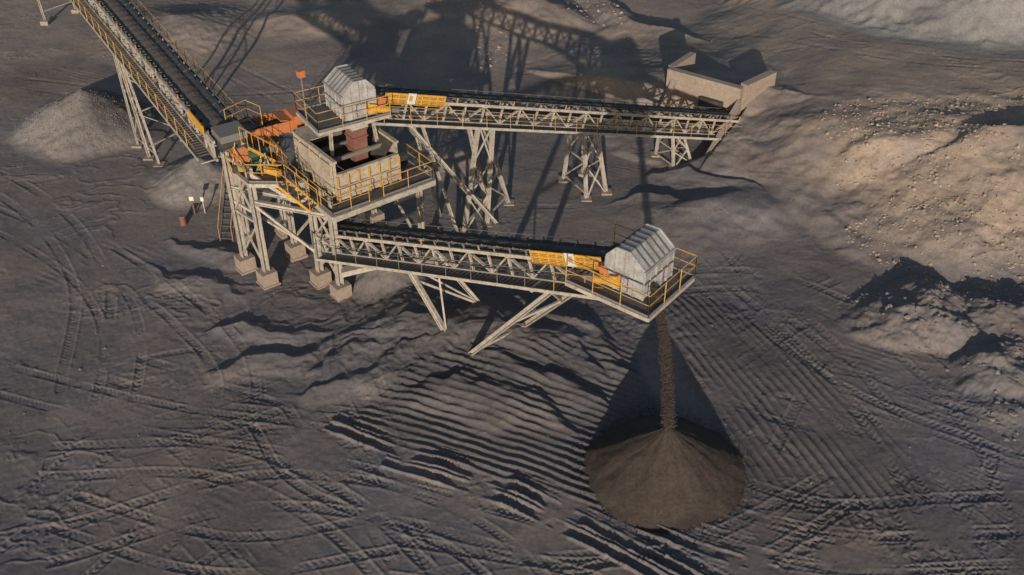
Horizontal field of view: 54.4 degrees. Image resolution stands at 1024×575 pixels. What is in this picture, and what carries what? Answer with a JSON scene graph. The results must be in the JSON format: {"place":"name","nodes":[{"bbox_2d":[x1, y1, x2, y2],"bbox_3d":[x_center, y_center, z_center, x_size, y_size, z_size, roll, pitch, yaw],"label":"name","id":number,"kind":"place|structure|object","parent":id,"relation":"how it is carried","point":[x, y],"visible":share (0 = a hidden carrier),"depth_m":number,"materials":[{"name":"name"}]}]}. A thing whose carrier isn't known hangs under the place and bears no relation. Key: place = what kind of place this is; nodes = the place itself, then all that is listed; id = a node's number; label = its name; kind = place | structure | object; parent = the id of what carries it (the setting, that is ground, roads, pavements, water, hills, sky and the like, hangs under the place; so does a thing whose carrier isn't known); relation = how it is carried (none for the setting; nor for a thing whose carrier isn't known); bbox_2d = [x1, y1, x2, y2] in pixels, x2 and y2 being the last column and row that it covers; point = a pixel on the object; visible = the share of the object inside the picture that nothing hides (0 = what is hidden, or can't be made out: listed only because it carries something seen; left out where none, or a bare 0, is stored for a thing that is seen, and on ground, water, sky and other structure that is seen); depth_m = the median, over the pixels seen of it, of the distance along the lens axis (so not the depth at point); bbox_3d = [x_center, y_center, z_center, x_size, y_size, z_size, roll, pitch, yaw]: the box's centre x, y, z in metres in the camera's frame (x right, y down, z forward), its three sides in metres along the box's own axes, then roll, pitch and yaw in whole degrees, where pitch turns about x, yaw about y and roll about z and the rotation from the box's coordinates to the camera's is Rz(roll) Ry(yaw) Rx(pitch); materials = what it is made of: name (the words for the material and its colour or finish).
{"place":"outdoors","nodes":[
{"label":"outdoors","id":0,"kind":"place"},
{"bbox_2d":[0,0,1023,574],"bbox_3d":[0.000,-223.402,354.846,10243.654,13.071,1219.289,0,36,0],"label":"ground","id":1,"kind":"structure","parent":0,"point":[822,400],"depth_m":54.55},
{"bbox_2d":[18,88,155,150],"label":"scattered stones","id":2,"kind":"object","parent":1,"relation":"on","point":[56,100],"visible":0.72,"depth_m":72.27,"materials":[{"name":"grey gravel"}]},
{"bbox_2d":[37,0,257,166],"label":"belt conveyor","id":3,"kind":"object","parent":1,"relation":"on","point":[194,96],"visible":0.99,"depth_m":61.45,"materials":[{"name":"beige metal"}]},
{"bbox_2d":[178,214,186,225],"bbox_3d":[-20.800,-4.164,62.980,0.419,0.900,0.430,0,36,0],"label":"marker barrel","id":4,"kind":"object","parent":1,"relation":"on","point":[182,219],"visible":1,"depth_m":62.77,"materials":[{"name":"red paint"}]},
{"bbox_2d":[189,197,205,213],"bbox_3d":[-20.123,-5.182,63.786,0.873,1.600,0.166,-11,37,-14],"label":"warning sign","id":5,"kind":"object","parent":1,"relation":"on","point":[191,199],"visible":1,"depth_m":63.60,"materials":[{"name":"white metal"}]},
{"bbox_2d":[217,69,435,302],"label":"screening tower","id":6,"kind":"structure","parent":1,"relation":"on","point":[338,176],"depth_m":55.20,"materials":[{"name":"metal"}]},
{"bbox_2d":[314,218,696,355],"bbox_3d":[-1.337,-1.009,50.148,22.245,11.880,5.314,26,43,31],"label":"belt conveyor","id":7,"kind":"object","parent":1,"relation":"on","point":[631,267],"visible":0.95,"depth_m":46.10,"materials":[{"name":"beige metal"}]},
{"bbox_2d":[4,0,1022,574],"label":"scattered stones","id":8,"kind":"object","parent":1,"relation":"on","point":[472,304],"visible":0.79,"depth_m":55.60,"materials":[{"name":"grey stone"}]},
{"bbox_2d":[294,64,741,232],"bbox_3d":[2.685,-10.575,62.677,32.354,12.630,3.920,-20,41,-25],"label":"belt conveyor","id":9,"kind":"object","parent":1,"relation":"on","point":[350,93],"visible":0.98,"depth_m":60.45,"materials":[{"name":"beige metal"}]},
{"bbox_2d":[416,0,627,67],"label":"rock rubble","id":10,"kind":"object","parent":1,"relation":"on","point":[501,32],"visible":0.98,"depth_m":88.99,"materials":[{"name":"grey stone"}]},
{"bbox_2d":[581,415,745,535],"bbox_3d":[6.987,7.463,45.223,8.520,2.900,8.074,0,36,0],"label":"gravel pile","id":11,"kind":"object","parent":1,"relation":"on","point":[648,473],"visible":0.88,"depth_m":44.16,"materials":[{"name":"brown gravel"}]},
{"bbox_2d":[648,282,676,430],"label":"falling gravel","id":12,"kind":"structure","parent":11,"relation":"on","point":[667,399],"depth_m":42.71,"materials":[{"name":"brown gravel"}]},
{"bbox_2d":[569,403,758,543],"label":"scattered stones","id":13,"kind":"object","parent":1,"relation":"on","point":[653,528],"visible":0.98,"depth_m":45.02,"materials":[{"name":"brown stone"}]},
{"bbox_2d":[659,52,776,154],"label":"concrete feed hopper","id":14,"kind":"object","parent":1,"relation":"on","point":[686,86],"visible":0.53,"depth_m":72.78,"materials":[{"name":"beige concrete"}]},
{"bbox_2d":[816,95,1023,296],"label":"rock rubble","id":15,"kind":"object","parent":1,"relation":"on","point":[948,205],"visible":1,"depth_m":63.01,"materials":[{"name":"beige stone"}]},
{"bbox_2d":[847,277,1023,443],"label":"rock rubble","id":16,"kind":"object","parent":1,"relation":"on","point":[996,371],"visible":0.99,"depth_m":53.13,"materials":[{"name":"grey stone"}]}
]}

